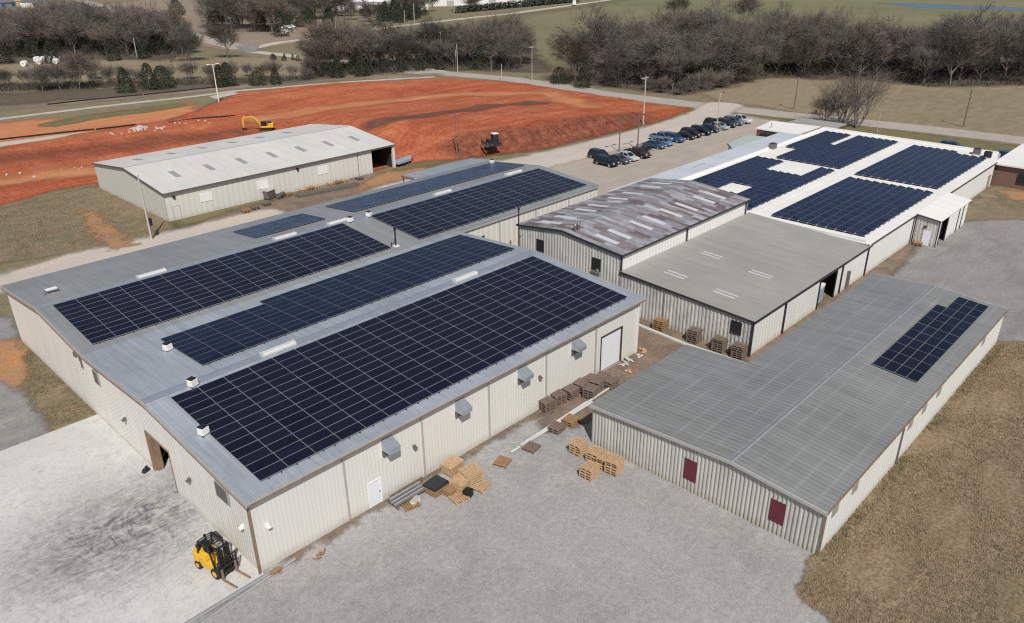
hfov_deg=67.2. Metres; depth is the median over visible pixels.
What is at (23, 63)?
round bale
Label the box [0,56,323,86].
meadow
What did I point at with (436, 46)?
bare tree
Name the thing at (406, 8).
cedar tree
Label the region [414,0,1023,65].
green field
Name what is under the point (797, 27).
bare tree
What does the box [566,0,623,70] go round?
bare tree
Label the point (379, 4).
bare tree
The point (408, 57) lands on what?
cedar tree
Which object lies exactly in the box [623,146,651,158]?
pickup truck
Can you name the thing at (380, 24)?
bare tree
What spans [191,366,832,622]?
gravel yard
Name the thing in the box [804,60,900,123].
bare tree
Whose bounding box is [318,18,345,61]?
bare tree
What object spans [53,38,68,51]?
cedar tree
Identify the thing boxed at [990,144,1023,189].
brick building
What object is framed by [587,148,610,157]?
parked car
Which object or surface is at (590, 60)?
bare tree
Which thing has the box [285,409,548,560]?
dirt strip
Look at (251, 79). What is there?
cedar tree
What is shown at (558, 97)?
pale soil streak
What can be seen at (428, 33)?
bare tree
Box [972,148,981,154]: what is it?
air conditioner
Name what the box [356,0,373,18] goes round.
bare tree
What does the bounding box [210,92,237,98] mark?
outfall apron
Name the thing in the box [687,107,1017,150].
verge
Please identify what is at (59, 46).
cedar tree
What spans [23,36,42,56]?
cedar tree
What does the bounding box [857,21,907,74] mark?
bare tree
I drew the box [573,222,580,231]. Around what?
roof vent
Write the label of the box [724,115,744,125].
parked car
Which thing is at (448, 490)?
crate
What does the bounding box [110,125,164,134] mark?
rubble pile
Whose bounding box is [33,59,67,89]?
bare tree
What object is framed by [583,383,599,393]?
pallet
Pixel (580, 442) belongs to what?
pallet
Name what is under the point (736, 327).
window
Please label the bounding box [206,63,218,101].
street lamp
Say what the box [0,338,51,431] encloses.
orange bank
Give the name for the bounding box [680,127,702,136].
parked car
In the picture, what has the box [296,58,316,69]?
bare bush
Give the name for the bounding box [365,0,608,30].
road
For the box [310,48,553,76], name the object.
thicket floor
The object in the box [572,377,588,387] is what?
pallet
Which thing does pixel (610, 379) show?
pallet
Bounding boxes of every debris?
[269,566,282,574]
[313,548,325,559]
[619,360,629,365]
[638,347,646,352]
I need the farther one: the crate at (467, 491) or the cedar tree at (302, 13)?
the cedar tree at (302, 13)
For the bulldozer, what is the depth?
148.03 m
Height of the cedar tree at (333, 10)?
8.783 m
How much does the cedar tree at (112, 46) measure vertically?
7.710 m
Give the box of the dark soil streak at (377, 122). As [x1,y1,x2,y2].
[366,101,548,128]
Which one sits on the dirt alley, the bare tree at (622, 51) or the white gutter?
the white gutter
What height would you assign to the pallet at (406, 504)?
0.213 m
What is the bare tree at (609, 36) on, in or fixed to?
on the forest floor at (716, 84)
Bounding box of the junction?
[236,45,258,52]
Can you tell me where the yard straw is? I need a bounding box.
[351,167,428,191]
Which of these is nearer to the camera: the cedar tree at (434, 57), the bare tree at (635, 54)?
the bare tree at (635, 54)
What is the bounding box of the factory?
[678,127,1000,273]
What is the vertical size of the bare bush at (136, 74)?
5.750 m
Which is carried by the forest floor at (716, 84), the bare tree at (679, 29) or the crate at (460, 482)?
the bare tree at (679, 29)
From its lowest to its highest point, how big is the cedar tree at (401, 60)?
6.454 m
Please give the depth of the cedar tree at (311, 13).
426.25 m
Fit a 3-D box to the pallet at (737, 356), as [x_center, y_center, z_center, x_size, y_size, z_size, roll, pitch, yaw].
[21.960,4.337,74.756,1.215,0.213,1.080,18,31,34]
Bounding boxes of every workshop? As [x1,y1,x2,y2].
[516,178,750,285]
[588,273,1007,556]
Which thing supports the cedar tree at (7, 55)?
on the woodland floor at (30, 59)
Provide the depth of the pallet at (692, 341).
77.57 m
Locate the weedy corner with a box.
[395,159,450,170]
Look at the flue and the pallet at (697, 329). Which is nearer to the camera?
the pallet at (697, 329)
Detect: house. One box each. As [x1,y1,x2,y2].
[0,0,15,8]
[20,0,43,7]
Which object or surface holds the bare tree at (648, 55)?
on the forest floor at (716, 84)
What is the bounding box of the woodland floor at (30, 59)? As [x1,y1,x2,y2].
[0,34,186,63]
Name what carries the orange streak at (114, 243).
on the rough grass at (77, 223)
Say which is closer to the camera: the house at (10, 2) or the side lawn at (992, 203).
the side lawn at (992, 203)
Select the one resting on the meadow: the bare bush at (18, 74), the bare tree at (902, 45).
the bare bush at (18, 74)
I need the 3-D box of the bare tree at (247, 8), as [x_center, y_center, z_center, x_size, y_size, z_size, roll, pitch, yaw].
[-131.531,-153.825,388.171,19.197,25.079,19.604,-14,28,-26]
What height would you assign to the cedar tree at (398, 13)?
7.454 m
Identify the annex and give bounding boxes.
[619,212,872,356]
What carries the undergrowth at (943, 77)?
on the forest floor at (716, 84)
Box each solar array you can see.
[53,223,390,343]
[161,235,514,364]
[171,256,626,480]
[233,213,325,237]
[326,162,523,211]
[371,168,586,238]
[692,156,834,209]
[771,176,932,236]
[776,131,897,168]
[854,145,985,188]
[872,297,988,381]
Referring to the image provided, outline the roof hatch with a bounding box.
[42,286,60,294]
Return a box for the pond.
[882,3,1023,9]
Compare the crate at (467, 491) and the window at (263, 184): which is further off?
the window at (263, 184)
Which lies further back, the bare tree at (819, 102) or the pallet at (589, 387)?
the bare tree at (819, 102)
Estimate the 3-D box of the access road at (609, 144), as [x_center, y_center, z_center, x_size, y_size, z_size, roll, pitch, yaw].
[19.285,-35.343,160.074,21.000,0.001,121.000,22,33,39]
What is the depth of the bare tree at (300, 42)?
256.84 m
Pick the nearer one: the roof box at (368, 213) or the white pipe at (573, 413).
the white pipe at (573, 413)
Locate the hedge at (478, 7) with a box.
[451,0,579,12]
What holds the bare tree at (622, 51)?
on the forest floor at (716, 84)
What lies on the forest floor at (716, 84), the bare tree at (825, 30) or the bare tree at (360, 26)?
the bare tree at (825, 30)
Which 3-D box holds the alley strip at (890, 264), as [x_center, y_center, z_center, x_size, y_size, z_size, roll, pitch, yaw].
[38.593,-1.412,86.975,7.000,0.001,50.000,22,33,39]
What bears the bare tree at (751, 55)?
on the forest floor at (716, 84)
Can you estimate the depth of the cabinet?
123.89 m
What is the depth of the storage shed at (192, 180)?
126.97 m
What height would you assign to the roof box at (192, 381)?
0.655 m
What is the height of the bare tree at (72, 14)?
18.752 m
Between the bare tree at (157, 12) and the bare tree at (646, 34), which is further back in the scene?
the bare tree at (157, 12)
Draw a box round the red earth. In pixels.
[0,78,692,204]
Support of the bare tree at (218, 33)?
on the bare soil at (253, 38)
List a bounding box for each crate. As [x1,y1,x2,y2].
[422,474,448,498]
[440,455,464,478]
[443,485,456,496]
[449,473,471,493]
[458,462,483,485]
[462,487,473,497]
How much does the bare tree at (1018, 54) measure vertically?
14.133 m
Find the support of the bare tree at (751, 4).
on the green field
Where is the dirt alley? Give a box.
[538,318,730,432]
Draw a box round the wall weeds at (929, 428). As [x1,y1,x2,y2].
[820,342,1004,555]
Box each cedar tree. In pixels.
[0,41,15,62]
[7,39,25,49]
[10,41,24,55]
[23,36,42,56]
[42,40,61,62]
[50,40,63,53]
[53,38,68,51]
[74,36,89,49]
[80,44,94,58]
[89,28,106,49]
[97,37,119,52]
[105,40,122,60]
[114,67,136,92]
[130,37,145,49]
[136,39,152,57]
[137,62,161,89]
[145,31,170,53]
[148,65,176,88]
[167,0,185,13]
[206,9,223,25]
[211,64,229,86]
[217,62,238,85]
[228,15,239,23]
[248,71,268,85]
[255,14,270,31]
[269,66,281,84]
[270,8,289,36]
[283,15,293,31]
[293,17,305,26]
[299,11,310,22]
[303,6,316,20]
[306,9,316,23]
[318,12,337,29]
[319,63,331,76]
[323,3,337,14]
[323,6,332,16]
[328,56,345,76]
[347,53,359,72]
[353,54,370,76]
[365,59,373,73]
[378,1,391,20]
[378,58,392,71]
[388,0,398,18]
[391,9,407,22]
[393,2,402,20]
[393,51,407,70]
[401,2,416,18]
[403,55,415,67]
[404,2,423,17]
[407,5,417,19]
[412,45,429,67]
[414,56,426,69]
[418,2,428,14]
[424,44,436,66]
[433,58,445,69]
[437,51,448,65]
[470,43,488,68]
[550,66,569,83]
[573,66,591,87]
[982,55,1000,79]
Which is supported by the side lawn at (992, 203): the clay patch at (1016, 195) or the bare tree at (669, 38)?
the clay patch at (1016, 195)
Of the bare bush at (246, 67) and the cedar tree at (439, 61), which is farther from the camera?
the cedar tree at (439, 61)
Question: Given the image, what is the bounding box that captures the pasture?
[693,77,1023,136]
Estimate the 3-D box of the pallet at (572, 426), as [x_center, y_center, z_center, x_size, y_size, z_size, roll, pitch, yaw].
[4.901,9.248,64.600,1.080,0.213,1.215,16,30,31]
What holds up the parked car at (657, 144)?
on the parking lot
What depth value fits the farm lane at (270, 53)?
300.15 m
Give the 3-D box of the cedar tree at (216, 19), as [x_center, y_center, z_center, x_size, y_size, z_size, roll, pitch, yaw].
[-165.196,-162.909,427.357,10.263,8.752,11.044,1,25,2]
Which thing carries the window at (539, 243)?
in the workshop at (628, 226)
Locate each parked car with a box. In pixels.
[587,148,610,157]
[593,154,619,167]
[611,153,630,164]
[618,151,639,160]
[638,143,653,150]
[642,139,666,149]
[655,136,673,145]
[666,131,685,142]
[677,130,696,139]
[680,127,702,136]
[691,124,712,135]
[703,117,725,124]
[703,123,720,132]
[710,121,729,129]
[718,117,737,127]
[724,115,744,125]
[940,139,966,146]
[998,149,1011,157]
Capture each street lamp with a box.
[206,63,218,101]
[615,118,626,151]
[634,114,644,145]
[716,92,724,126]
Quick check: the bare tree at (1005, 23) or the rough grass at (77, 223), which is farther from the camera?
the bare tree at (1005, 23)
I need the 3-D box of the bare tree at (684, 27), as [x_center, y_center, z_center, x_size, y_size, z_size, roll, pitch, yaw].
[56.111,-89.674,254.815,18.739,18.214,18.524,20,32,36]
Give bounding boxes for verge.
[175,191,304,226]
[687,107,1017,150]
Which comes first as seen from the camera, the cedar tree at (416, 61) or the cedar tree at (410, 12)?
the cedar tree at (416, 61)
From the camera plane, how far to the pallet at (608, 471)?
58.20 m
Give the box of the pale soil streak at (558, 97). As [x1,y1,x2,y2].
[237,90,603,121]
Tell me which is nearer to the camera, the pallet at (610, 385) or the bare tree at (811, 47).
the pallet at (610, 385)
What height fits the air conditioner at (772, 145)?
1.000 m
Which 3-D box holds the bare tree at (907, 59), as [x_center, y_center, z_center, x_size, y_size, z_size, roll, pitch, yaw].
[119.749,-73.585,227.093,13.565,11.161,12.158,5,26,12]
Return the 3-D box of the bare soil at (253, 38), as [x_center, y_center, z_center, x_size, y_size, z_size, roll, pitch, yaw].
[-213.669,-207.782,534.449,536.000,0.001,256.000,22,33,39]
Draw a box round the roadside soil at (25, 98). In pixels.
[0,78,332,104]
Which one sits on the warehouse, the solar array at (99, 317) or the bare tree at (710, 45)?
the solar array at (99, 317)
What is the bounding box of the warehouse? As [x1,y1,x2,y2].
[0,160,646,574]
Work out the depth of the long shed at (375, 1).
527.99 m
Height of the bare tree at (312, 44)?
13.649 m
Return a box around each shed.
[91,124,395,221]
[323,0,427,11]
[401,158,497,181]
[428,0,521,6]
[912,192,971,247]
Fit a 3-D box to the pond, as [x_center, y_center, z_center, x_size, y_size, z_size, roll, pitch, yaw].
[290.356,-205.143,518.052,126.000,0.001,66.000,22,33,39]
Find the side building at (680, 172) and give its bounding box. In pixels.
[608,133,802,191]
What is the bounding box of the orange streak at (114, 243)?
[75,209,139,249]
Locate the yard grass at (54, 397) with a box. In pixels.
[19,351,96,430]
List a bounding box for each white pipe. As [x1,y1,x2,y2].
[509,401,592,453]
[516,396,596,447]
[519,401,587,446]
[596,387,609,396]
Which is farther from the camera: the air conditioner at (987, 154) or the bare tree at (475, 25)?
the bare tree at (475, 25)
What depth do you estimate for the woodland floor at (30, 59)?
301.92 m
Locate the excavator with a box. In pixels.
[242,115,274,130]
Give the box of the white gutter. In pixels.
[639,324,742,361]
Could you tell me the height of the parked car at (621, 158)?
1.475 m
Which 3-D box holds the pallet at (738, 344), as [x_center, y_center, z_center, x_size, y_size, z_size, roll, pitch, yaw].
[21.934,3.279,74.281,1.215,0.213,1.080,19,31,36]
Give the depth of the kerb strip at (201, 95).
215.22 m
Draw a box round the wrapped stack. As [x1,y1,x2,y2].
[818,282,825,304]
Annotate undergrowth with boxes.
[0,36,195,61]
[0,73,311,91]
[195,7,343,34]
[305,56,525,78]
[559,55,1023,94]
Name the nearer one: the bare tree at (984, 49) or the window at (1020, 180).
the window at (1020, 180)
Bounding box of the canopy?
[727,135,764,149]
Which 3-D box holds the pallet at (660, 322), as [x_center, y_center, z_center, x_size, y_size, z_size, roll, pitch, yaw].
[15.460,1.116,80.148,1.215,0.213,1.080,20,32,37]
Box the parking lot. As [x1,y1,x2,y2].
[550,114,786,195]
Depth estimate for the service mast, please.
90.98 m
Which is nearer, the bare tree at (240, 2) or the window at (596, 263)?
the window at (596, 263)
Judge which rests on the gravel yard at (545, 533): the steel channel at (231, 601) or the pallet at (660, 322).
the steel channel at (231, 601)
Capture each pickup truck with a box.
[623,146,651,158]
[649,131,672,140]
[735,114,752,123]
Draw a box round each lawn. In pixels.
[795,341,1023,622]
[964,185,1023,221]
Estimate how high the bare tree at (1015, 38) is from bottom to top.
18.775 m
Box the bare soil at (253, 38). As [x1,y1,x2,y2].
[54,0,348,52]
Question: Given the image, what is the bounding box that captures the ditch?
[169,96,230,119]
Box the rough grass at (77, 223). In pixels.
[0,186,178,262]
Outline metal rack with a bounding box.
[386,476,426,510]
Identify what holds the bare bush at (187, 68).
on the meadow
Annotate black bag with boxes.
[142,465,149,473]
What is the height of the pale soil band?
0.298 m
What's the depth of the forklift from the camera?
48.89 m
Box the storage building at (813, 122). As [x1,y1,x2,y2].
[787,118,846,129]
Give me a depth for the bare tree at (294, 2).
426.78 m
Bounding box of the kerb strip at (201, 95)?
[0,76,434,119]
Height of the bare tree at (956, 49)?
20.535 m
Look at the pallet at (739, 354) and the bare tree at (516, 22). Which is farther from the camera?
the bare tree at (516, 22)
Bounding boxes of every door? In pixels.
[172,205,181,219]
[367,477,382,508]
[447,0,453,5]
[599,326,622,370]
[921,230,930,245]
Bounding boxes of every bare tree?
[0,1,20,16]
[0,1,48,44]
[0,13,15,26]
[0,19,18,53]
[0,22,27,52]
[1,5,29,21]
[3,7,56,49]
[24,64,53,89]
[30,0,55,19]
[32,0,67,11]
[32,21,67,46]
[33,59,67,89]
[44,0,79,17]
[45,7,80,50]
[48,9,99,54]
[49,0,85,38]
[55,47,97,89]
[66,10,97,43]
[69,0,103,36]
[69,0,107,11]
[80,5,111,27]
[82,3,112,22]
[83,22,121,54]
[96,1,142,49]
[106,6,134,53]
[108,6,146,43]
[111,0,144,16]
[116,16,164,53]
[136,0,175,49]
[145,6,175,18]
[157,0,194,48]
[163,25,206,60]
[164,15,200,51]
[190,0,227,25]
[198,17,244,57]
[207,0,243,25]
[224,0,254,28]
[235,0,272,31]
[248,0,295,29]
[249,0,288,28]
[275,1,299,21]
[282,0,307,19]
[294,16,338,62]
[294,35,318,64]
[296,0,318,16]
[297,32,338,67]
[300,32,341,75]
[310,0,333,16]
[313,33,350,63]
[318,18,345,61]
[319,21,350,65]
[328,0,344,15]
[331,8,374,70]
[334,0,356,11]
[341,0,358,19]
[343,17,374,34]
[344,18,391,66]
[352,30,393,63]
[355,0,379,21]
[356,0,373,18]
[365,10,408,63]
[371,0,384,13]
[375,29,395,62]
[377,31,418,61]
[384,0,402,13]
[387,17,421,59]
[387,27,422,66]
[407,41,423,55]
[408,0,422,6]
[409,19,451,52]
[410,23,445,52]
[417,12,459,49]
[420,35,450,62]
[425,0,440,11]
[439,23,471,58]
[439,37,467,65]
[442,22,478,59]
[448,18,473,59]
[448,20,498,57]
[461,0,477,4]
[468,17,483,53]
[473,10,508,64]
[477,28,504,63]
[482,8,524,60]
[485,23,523,63]
[493,33,528,69]
[498,5,540,59]
[512,25,538,64]
[543,22,601,80]
[565,47,604,78]
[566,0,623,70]
[593,23,623,61]
[596,49,633,86]
[598,34,637,81]
[599,18,641,48]
[604,35,631,55]
[615,2,673,80]
[616,15,659,38]
[617,21,679,83]
[619,29,647,71]
[645,13,684,65]
[647,4,675,29]
[650,38,710,89]
[652,25,708,82]
[661,22,716,80]
[664,17,701,37]
[665,0,692,13]
[665,22,694,69]
[666,1,689,23]
[666,6,710,26]
[667,6,700,28]
[674,37,724,85]
[682,26,741,73]
[687,0,743,39]
[701,10,758,71]
[709,30,771,72]
[714,39,746,71]
[717,15,762,35]
[723,21,764,78]
[728,0,764,21]
[746,21,781,75]
[749,0,793,54]
[751,4,790,69]
[753,6,798,62]
[762,38,806,73]
[763,11,816,67]
[768,17,802,69]
[781,16,832,75]
[782,37,820,71]
[787,15,819,66]
[791,5,847,30]
[793,24,831,67]
[800,6,852,59]
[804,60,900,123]
[809,17,835,64]
[809,84,853,120]
[816,22,879,75]
[825,4,863,69]
[827,62,910,127]
[841,4,894,76]
[842,22,868,68]
[850,38,889,70]
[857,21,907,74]
[862,9,902,65]
[875,11,907,68]
[887,30,920,66]
[890,23,929,65]
[894,23,938,74]
[898,44,941,79]
[906,39,946,83]
[914,11,978,77]
[923,13,988,83]
[924,8,984,63]
[943,0,1010,65]
[943,18,993,80]
[945,32,994,76]
[958,15,1017,71]
[960,31,1008,78]
[977,14,1023,70]
[980,8,1023,57]
[987,17,1023,75]
[1001,36,1023,73]
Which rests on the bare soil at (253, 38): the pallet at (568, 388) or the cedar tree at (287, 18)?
the cedar tree at (287, 18)
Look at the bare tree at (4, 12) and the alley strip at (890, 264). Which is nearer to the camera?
the alley strip at (890, 264)
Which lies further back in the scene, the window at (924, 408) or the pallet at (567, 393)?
the pallet at (567, 393)
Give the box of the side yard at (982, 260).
[891,219,1023,341]
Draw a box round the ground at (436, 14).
[0,0,1020,601]
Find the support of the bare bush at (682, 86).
on the forest floor at (716, 84)
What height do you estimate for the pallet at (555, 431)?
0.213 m
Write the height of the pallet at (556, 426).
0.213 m
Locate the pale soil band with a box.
[0,166,96,185]
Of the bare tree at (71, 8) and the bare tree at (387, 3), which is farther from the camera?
the bare tree at (387, 3)
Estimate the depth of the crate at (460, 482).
56.20 m
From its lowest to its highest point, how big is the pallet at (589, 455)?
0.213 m
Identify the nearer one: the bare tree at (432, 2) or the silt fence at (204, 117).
the silt fence at (204, 117)
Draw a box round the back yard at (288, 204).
[173,166,423,229]
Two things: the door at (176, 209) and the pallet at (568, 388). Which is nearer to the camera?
the pallet at (568, 388)
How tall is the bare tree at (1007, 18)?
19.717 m
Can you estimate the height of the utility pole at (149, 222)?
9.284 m
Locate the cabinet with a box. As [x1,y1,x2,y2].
[262,188,275,199]
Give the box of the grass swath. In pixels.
[38,104,188,126]
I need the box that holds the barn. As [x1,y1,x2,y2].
[281,24,294,32]
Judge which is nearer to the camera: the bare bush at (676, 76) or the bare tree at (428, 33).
the bare bush at (676, 76)
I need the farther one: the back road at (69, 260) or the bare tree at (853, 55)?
the bare tree at (853, 55)
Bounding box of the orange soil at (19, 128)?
[0,102,199,147]
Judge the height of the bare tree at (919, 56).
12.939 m
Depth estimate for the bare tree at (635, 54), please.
237.09 m
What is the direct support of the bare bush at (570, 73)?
on the forest floor at (716, 84)
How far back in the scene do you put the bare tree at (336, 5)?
480.25 m
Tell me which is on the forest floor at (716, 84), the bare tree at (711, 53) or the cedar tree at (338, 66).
the bare tree at (711, 53)
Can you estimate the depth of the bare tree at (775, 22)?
238.43 m
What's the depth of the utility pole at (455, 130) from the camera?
146.35 m
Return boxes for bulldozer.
[481,132,501,146]
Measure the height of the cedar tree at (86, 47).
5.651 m
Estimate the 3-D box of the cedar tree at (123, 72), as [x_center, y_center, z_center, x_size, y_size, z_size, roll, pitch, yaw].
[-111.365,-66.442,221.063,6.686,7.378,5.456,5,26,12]
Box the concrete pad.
[0,414,263,622]
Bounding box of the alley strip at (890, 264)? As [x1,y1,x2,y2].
[743,242,917,361]
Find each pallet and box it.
[402,499,420,511]
[448,492,469,505]
[470,480,491,493]
[493,455,511,468]
[522,441,540,453]
[538,395,555,406]
[539,399,555,408]
[539,404,555,410]
[539,406,555,413]
[547,420,565,432]
[547,425,565,435]
[550,394,566,401]
[551,389,566,399]
[561,383,579,394]
[561,413,579,425]
[561,419,579,427]
[563,385,578,396]
[568,436,587,449]
[568,449,587,456]
[569,441,588,452]
[569,446,587,454]
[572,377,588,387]
[579,465,599,476]
[579,470,599,479]
[579,472,599,481]
[580,460,600,474]
[582,373,596,379]
[582,391,598,398]
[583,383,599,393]
[583,388,599,396]
[586,445,605,456]
[586,449,601,461]
[589,375,604,385]
[596,450,610,464]
[597,370,610,377]
[603,383,618,390]
[604,453,624,467]
[604,463,623,472]
[604,465,624,474]
[604,468,623,476]
[605,375,619,385]
[605,381,618,388]
[605,457,624,469]
[652,322,667,328]
[653,316,667,323]
[653,319,668,325]
[686,329,701,336]
[686,332,701,338]
[686,334,701,340]
[686,335,701,342]
[686,338,701,344]
[687,326,702,333]
[711,345,726,351]
[711,346,726,353]
[712,334,727,343]
[712,339,728,345]
[712,340,727,347]
[712,343,727,349]
[730,354,746,360]
[731,341,747,349]
[731,347,747,353]
[731,350,746,356]
[731,351,746,358]
[732,345,747,352]
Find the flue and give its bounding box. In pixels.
[391,227,399,246]
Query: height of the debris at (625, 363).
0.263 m
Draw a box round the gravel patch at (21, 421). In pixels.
[0,382,48,450]
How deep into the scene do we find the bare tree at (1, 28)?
305.21 m
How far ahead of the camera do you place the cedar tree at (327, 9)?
471.37 m
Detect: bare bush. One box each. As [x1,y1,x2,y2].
[0,67,15,85]
[0,71,13,83]
[12,67,29,83]
[58,70,80,82]
[82,56,103,79]
[83,69,98,79]
[98,63,114,81]
[98,64,116,79]
[111,63,131,81]
[130,68,148,80]
[158,62,177,79]
[173,58,200,78]
[203,65,216,77]
[218,59,238,79]
[239,62,254,76]
[253,61,268,75]
[262,56,284,73]
[283,64,300,75]
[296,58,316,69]
[296,66,313,78]
[556,65,577,83]
[578,69,596,85]
[597,69,616,82]
[611,74,626,87]
[616,66,635,83]
[635,65,656,82]
[642,74,656,90]
[656,73,672,92]
[662,68,686,88]
[673,79,693,94]
[681,72,706,91]
[697,66,722,89]
[714,70,736,87]
[717,65,737,84]
[741,60,765,82]
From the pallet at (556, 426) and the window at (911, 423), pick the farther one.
the pallet at (556, 426)
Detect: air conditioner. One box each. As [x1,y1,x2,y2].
[768,142,776,149]
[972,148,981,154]
[983,151,992,158]
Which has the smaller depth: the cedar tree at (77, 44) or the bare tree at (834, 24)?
the bare tree at (834, 24)
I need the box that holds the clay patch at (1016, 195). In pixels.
[998,190,1023,199]
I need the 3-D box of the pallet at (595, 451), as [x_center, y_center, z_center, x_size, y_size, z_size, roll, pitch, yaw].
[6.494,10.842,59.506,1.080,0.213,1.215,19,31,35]
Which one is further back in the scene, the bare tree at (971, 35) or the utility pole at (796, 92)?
the bare tree at (971, 35)
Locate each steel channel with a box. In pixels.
[184,566,277,622]
[198,556,295,622]
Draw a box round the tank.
[276,191,284,198]
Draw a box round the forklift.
[193,531,250,587]
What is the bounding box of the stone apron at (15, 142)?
[0,131,92,146]
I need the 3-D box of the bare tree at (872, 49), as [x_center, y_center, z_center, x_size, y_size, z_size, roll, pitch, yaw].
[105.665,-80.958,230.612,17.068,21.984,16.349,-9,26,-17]
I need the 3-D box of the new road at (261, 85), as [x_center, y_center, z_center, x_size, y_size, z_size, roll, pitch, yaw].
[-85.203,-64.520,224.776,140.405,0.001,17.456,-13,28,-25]
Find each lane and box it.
[251,51,448,71]
[258,38,311,47]
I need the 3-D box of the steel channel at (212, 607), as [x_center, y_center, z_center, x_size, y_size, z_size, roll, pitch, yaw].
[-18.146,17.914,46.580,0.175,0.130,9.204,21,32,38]
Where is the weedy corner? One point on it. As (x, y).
(414, 165)
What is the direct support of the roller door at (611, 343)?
in the warehouse
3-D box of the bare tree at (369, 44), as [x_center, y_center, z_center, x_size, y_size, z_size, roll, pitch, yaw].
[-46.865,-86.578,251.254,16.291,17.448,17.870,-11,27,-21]
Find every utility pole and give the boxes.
[137,175,152,239]
[450,114,459,155]
[458,118,459,155]
[642,76,648,124]
[793,77,799,108]
[963,90,972,126]
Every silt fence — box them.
[0,124,135,139]
[47,84,238,104]
[168,115,235,122]
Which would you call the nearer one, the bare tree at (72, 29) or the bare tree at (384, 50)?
the bare tree at (384, 50)
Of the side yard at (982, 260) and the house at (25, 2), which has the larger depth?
the house at (25, 2)
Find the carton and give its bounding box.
[410,495,419,506]
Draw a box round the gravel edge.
[0,317,18,339]
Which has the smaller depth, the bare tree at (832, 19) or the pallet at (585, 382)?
the pallet at (585, 382)
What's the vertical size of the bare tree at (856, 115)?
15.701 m
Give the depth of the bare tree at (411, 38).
262.77 m
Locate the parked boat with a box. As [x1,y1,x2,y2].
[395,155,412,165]
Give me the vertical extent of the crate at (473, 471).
1.175 m
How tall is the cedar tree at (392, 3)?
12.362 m
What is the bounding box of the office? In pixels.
[755,121,820,136]
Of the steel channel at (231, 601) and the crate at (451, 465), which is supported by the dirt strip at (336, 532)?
the crate at (451, 465)
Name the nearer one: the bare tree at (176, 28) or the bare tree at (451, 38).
the bare tree at (451, 38)
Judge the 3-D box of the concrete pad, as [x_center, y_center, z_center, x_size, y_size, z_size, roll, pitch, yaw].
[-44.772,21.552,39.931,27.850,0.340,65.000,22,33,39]
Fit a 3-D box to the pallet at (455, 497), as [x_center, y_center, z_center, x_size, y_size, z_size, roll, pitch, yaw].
[-3.830,13.472,55.738,1.215,0.213,1.080,-18,30,-33]
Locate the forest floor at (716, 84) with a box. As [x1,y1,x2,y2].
[568,50,1023,93]
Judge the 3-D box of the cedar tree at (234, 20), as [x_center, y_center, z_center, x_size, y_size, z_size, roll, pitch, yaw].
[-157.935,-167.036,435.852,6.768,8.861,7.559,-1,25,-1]
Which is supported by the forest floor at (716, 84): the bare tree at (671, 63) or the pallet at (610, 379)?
the bare tree at (671, 63)
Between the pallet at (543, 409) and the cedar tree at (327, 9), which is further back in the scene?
the cedar tree at (327, 9)
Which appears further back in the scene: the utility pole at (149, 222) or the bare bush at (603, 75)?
the bare bush at (603, 75)
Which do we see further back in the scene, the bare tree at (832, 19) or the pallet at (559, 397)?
the bare tree at (832, 19)
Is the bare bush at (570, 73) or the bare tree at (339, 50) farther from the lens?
the bare tree at (339, 50)
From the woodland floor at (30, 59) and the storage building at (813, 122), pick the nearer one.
the storage building at (813, 122)
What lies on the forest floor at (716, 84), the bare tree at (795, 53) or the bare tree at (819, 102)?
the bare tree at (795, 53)
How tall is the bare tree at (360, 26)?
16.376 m
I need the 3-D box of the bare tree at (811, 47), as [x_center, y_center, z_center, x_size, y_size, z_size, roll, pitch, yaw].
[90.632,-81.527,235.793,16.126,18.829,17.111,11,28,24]
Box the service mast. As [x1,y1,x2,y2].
[518,208,519,245]
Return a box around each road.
[0,74,437,109]
[0,209,284,292]
[75,0,240,48]
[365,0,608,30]
[370,102,742,190]
[403,70,1023,143]
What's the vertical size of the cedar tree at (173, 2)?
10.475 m
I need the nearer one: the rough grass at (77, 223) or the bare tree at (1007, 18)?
the rough grass at (77, 223)
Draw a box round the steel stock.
[295,182,359,197]
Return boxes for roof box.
[162,341,172,351]
[186,376,198,388]
[196,424,209,437]
[347,216,353,222]
[366,211,371,217]
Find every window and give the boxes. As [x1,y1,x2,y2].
[199,192,212,201]
[257,179,268,189]
[318,165,327,174]
[536,239,543,251]
[592,257,600,270]
[730,320,741,335]
[831,502,839,518]
[851,480,859,494]
[907,418,913,430]
[921,403,927,414]
[1017,174,1023,183]

